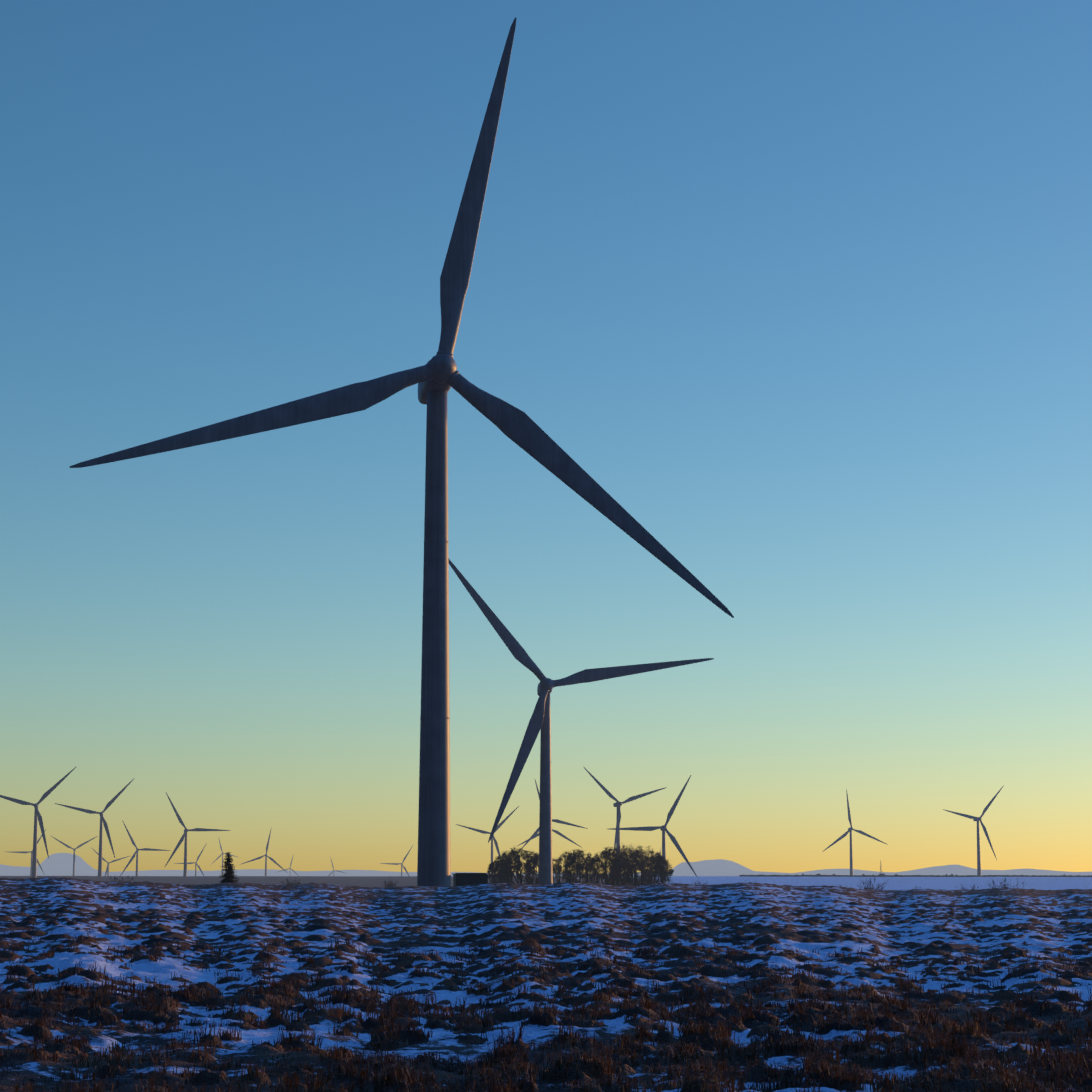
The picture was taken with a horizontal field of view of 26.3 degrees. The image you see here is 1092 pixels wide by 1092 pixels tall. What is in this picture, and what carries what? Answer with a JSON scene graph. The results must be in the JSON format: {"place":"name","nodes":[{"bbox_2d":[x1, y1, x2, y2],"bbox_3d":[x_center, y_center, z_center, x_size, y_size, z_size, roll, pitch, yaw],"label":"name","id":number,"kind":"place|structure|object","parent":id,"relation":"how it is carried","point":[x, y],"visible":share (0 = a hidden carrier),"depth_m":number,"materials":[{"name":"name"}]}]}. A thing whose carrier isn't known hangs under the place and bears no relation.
{"place":"outdoors","nodes":[
{"label":"outdoors","id":0,"kind":"place"},
{"bbox_2d":[0,876,1091,1091],"bbox_3d":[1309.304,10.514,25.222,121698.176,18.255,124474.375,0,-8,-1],"label":"snowy ground","id":1,"kind":"structure","parent":0,"point":[898,918],"depth_m":39.33,"materials":[{"name":"white snow"}]},
{"bbox_2d":[11,829,45,875],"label":"turbine","id":2,"kind":"object","parent":1,"relation":"on","point":[31,852],"visible":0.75,"depth_m":4052.63,"materials":[{"name":"paint"}]},
{"bbox_2d":[0,766,76,877],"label":"turbine","id":3,"kind":"object","parent":1,"relation":"on","point":[40,820],"visible":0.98,"depth_m":1966.09,"materials":[{"name":"paint"}]},
{"bbox_2d":[51,836,96,875],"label":"turbine","id":4,"kind":"object","parent":1,"relation":"on","point":[74,850],"visible":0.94,"depth_m":3975.67,"materials":[{"name":"paint"}]},
{"bbox_2d":[55,779,133,876],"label":"turbine","id":5,"kind":"object","parent":1,"relation":"on","point":[102,819],"visible":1,"depth_m":2276.96,"materials":[{"name":"paint"}]},
{"bbox_2d":[92,848,128,875],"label":"turbine","id":6,"kind":"object","parent":1,"relation":"on","point":[107,871],"visible":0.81,"depth_m":4611.20,"materials":[{"name":"paint"}]},
{"bbox_2d":[110,876,132,882],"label":"shrub","id":7,"kind":"object","parent":1,"relation":"on","point":[122,880],"visible":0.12,"depth_m":233.89,"materials":[{"name":"brown plant"}]},
{"bbox_2d":[120,820,170,875],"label":"turbine","id":8,"kind":"object","parent":1,"relation":"on","point":[137,850],"visible":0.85,"depth_m":3273.58,"materials":[{"name":"paint"}]},
{"bbox_2d":[173,843,206,875],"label":"turbine","id":9,"kind":"object","parent":1,"relation":"on","point":[196,864],"visible":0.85,"depth_m":4833.31,"materials":[{"name":"paint"}]},
{"bbox_2d":[164,793,230,876],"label":"turbine","id":10,"kind":"object","parent":1,"relation":"on","point":[186,830],"visible":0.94,"depth_m":2475.33,"materials":[{"name":"paint"}]},
{"bbox_2d":[213,840,236,874],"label":"turbine","id":11,"kind":"object","parent":1,"relation":"on","point":[222,856],"visible":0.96,"depth_m":6346.53,"materials":[{"name":"paint"}]},
{"bbox_2d":[219,852,239,882],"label":"conifer","id":12,"kind":"object","parent":1,"relation":"on","point":[229,875],"visible":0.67,"depth_m":234.65,"materials":[{"name":"green plant"}]},
{"bbox_2d":[239,827,285,875],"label":"turbine","id":13,"kind":"object","parent":1,"relation":"on","point":[270,858],"visible":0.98,"depth_m":3832.25,"materials":[{"name":"paint"}]},
{"bbox_2d":[278,854,298,875],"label":"turbine","id":14,"kind":"object","parent":1,"relation":"on","point":[290,868],"visible":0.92,"depth_m":7256.98,"materials":[{"name":"paint"}]},
{"bbox_2d":[281,879,300,884],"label":"shrub","id":15,"kind":"object","parent":1,"relation":"on","point":[292,881],"visible":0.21,"depth_m":230.97,"materials":[{"name":"brown plant"}]},
{"bbox_2d":[328,856,346,875],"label":"turbine","id":16,"kind":"object","parent":1,"relation":"on","point":[334,870],"visible":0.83,"depth_m":7260.95,"materials":[{"name":"paint"}]},
{"bbox_2d":[384,879,397,886],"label":"shrub","id":17,"kind":"object","parent":1,"relation":"on","point":[390,884],"visible":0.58,"depth_m":227.43,"materials":[{"name":"brown plant"}]},
{"bbox_2d":[380,844,413,875],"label":"turbine","id":18,"kind":"object","parent":1,"relation":"on","point":[400,863],"visible":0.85,"depth_m":4842.19,"materials":[{"name":"paint"}]},
{"bbox_2d":[69,17,733,886],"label":"turbine","id":19,"kind":"object","parent":1,"relation":"on","point":[437,375],"visible":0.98,"depth_m":282.51,"materials":[{"name":"paint"}]},
{"bbox_2d":[452,873,488,885],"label":"transformer kiosk","id":20,"kind":"object","parent":1,"relation":"on","point":[461,879],"visible":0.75,"depth_m":281.39,"materials":[{"name":"green metal"}]},
{"bbox_2d":[456,806,518,875],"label":"turbine","id":21,"kind":"object","parent":1,"relation":"on","point":[497,828],"visible":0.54,"depth_m":2787.42,"materials":[{"name":"paint"}]},
{"bbox_2d":[487,860,504,882],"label":"tree","id":22,"kind":"object","parent":1,"relation":"on","point":[489,870],"visible":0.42,"depth_m":698.51,"materials":[{"name":"green plant"}]},
{"bbox_2d":[489,854,513,882],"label":"tree","id":23,"kind":"object","parent":1,"relation":"on","point":[497,870],"visible":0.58,"depth_m":687.66,"materials":[{"name":"green plant"}]},
{"bbox_2d":[499,848,522,882],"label":"tree","id":24,"kind":"object","parent":1,"relation":"on","point":[505,854],"visible":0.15,"depth_m":702.92,"materials":[{"name":"green plant"}]},
{"bbox_2d":[502,846,534,883],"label":"tree","id":25,"kind":"object","parent":1,"relation":"on","point":[510,866],"visible":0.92,"depth_m":677.34,"materials":[{"name":"green plant"}]},
{"bbox_2d":[522,849,538,883],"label":"tree","id":26,"kind":"object","parent":1,"relation":"on","point":[534,859],"visible":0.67,"depth_m":718.22,"materials":[{"name":"green plant"}]},
{"bbox_2d":[526,852,538,881],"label":"tree","id":27,"kind":"object","parent":1,"relation":"on","point":[535,866],"visible":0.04,"depth_m":733.36,"materials":[{"name":"green plant"}]},
{"bbox_2d":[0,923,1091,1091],"bbox_3d":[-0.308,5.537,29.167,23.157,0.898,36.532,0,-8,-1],"label":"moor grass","id":28,"kind":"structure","parent":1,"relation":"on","point":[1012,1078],"depth_m":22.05,"materials":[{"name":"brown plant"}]},
{"bbox_2d":[518,829,581,847],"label":"turbine","id":29,"kind":"object","parent":1,"relation":"on","point":[556,832],"visible":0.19,"depth_m":2828.33,"materials":[{"name":"paint"}]},
{"bbox_2d":[521,780,587,848],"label":"turbine","id":30,"kind":"object","parent":1,"relation":"on","point":[553,820],"visible":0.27,"depth_m":2548.16,"materials":[{"name":"paint"}]},
{"bbox_2d":[552,857,569,882],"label":"tree","id":31,"kind":"object","parent":1,"relation":"on","point":[555,869],"visible":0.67,"depth_m":699.07,"materials":[{"name":"green plant"}]},
{"bbox_2d":[554,852,581,882],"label":"tree","id":32,"kind":"object","parent":1,"relation":"on","point":[564,856],"visible":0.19,"depth_m":724.14,"materials":[{"name":"green plant"}]},
{"bbox_2d":[562,849,590,882],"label":"tree","id":33,"kind":"object","parent":1,"relation":"on","point":[574,875],"visible":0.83,"depth_m":693.34,"materials":[{"name":"green plant"}]},
{"bbox_2d":[449,559,713,884],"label":"turbine","id":34,"kind":"object","parent":1,"relation":"on","point":[540,718],"visible":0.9,"depth_m":636.03,"materials":[{"name":"paint"}]},
{"bbox_2d":[577,852,595,882],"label":"tree","id":35,"kind":"object","parent":1,"relation":"on","point":[589,856],"visible":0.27,"depth_m":738.89,"materials":[{"name":"green plant"}]},
{"bbox_2d":[584,855,604,884],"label":"tree","id":36,"kind":"object","parent":1,"relation":"on","point":[592,872],"visible":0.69,"depth_m":698.19,"materials":[{"name":"green plant"}]},
{"bbox_2d":[588,850,621,885],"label":"tree","id":37,"kind":"object","parent":1,"relation":"on","point":[603,855],"visible":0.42,"depth_m":689.84,"materials":[{"name":"green plant"}]},
{"bbox_2d":[593,846,633,885],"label":"tree","id":38,"kind":"object","parent":1,"relation":"on","point":[606,848],"visible":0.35,"depth_m":699.64,"materials":[{"name":"green plant"}]},
{"bbox_2d":[601,850,633,885],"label":"tree","id":39,"kind":"object","parent":1,"relation":"on","point":[611,879],"visible":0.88,"depth_m":669.47,"materials":[{"name":"green plant"}]},
{"bbox_2d":[603,842,640,884],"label":"tree","id":40,"kind":"object","parent":1,"relation":"on","point":[625,847],"visible":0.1,"depth_m":714.35,"materials":[{"name":"green plant"}]},
{"bbox_2d":[584,767,666,858],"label":"turbine","id":41,"kind":"object","parent":1,"relation":"on","point":[617,804],"visible":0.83,"depth_m":1996.15,"materials":[{"name":"paint"}]},
{"bbox_2d":[611,844,656,885],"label":"tree","id":42,"kind":"object","parent":1,"relation":"on","point":[639,866],"visible":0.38,"depth_m":688.24,"materials":[{"name":"green plant"}]},
{"bbox_2d":[619,848,655,885],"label":"tree","id":43,"kind":"object","parent":1,"relation":"on","point":[634,854],"visible":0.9,"depth_m":669.98,"materials":[{"name":"green plant"}]},
{"bbox_2d":[625,845,663,884],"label":"tree","id":44,"kind":"object","parent":1,"relation":"on","point":[644,854],"visible":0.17,"depth_m":707.32,"materials":[{"name":"green plant"}]},
{"bbox_2d":[633,851,665,884],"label":"tree","id":45,"kind":"object","parent":1,"relation":"on","point":[657,854],"visible":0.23,"depth_m":724.07,"materials":[{"name":"green plant"}]},
{"bbox_2d":[609,775,697,877],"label":"turbine","id":46,"kind":"object","parent":1,"relation":"on","point":[663,828],"visible":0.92,"depth_m":1819.06,"materials":[{"name":"paint"}]},
{"bbox_2d":[646,853,670,883],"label":"tree","id":47,"kind":"object","parent":1,"relation":"on","point":[657,862],"visible":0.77,"depth_m":695.53,"materials":[{"name":"green plant"}]},
{"bbox_2d":[653,860,673,883],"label":"tree","id":48,"kind":"object","parent":1,"relation":"on","point":[665,876],"visible":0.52,"depth_m":698.47,"materials":[{"name":"green plant"}]},
{"bbox_2d":[822,789,887,874],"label":"turbine","id":49,"kind":"object","parent":1,"relation":"on","point":[850,829],"visible":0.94,"depth_m":2723.54,"materials":[{"name":"paint"}]},
{"bbox_2d":[856,876,887,890],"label":"shrub","id":50,"kind":"object","parent":1,"relation":"on","point":[865,887],"visible":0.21,"depth_m":215.25,"materials":[{"name":"brown plant"}]},
{"bbox_2d":[879,861,884,876],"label":"church","id":51,"kind":"structure","parent":1,"relation":"on","point":[881,875],"depth_m":2304.23,"materials":[{"name":"metal"}]},
{"bbox_2d":[739,874,1091,876],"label":"field hedge","id":52,"kind":"object","parent":1,"relation":"on","point":[863,875],"visible":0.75,"depth_m":2446.41,"materials":[{"name":"plant"}]},
{"bbox_2d":[943,785,1003,876],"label":"turbine","id":53,"kind":"object","parent":1,"relation":"on","point":[977,819],"visible":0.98,"depth_m":2432.58,"materials":[{"name":"paint"}]},
{"bbox_2d":[987,876,1026,888],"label":"shrub","id":54,"kind":"object","parent":1,"relation":"on","point":[1004,887],"visible":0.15,"depth_m":212.68,"materials":[{"name":"brown plant"}]},
{"bbox_2d":[0,853,1091,875],"bbox_3d":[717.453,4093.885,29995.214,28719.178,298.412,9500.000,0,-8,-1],"label":"distant hills","id":55,"kind":"structure","parent":0,"point":[58,864],"depth_m":27949.88,"materials":[{"name":"grey"}]},
{"bbox_2d":[0,0,1091,873],"label":"sky","id":56,"kind":"structure","parent":0,"point":[803,287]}
]}

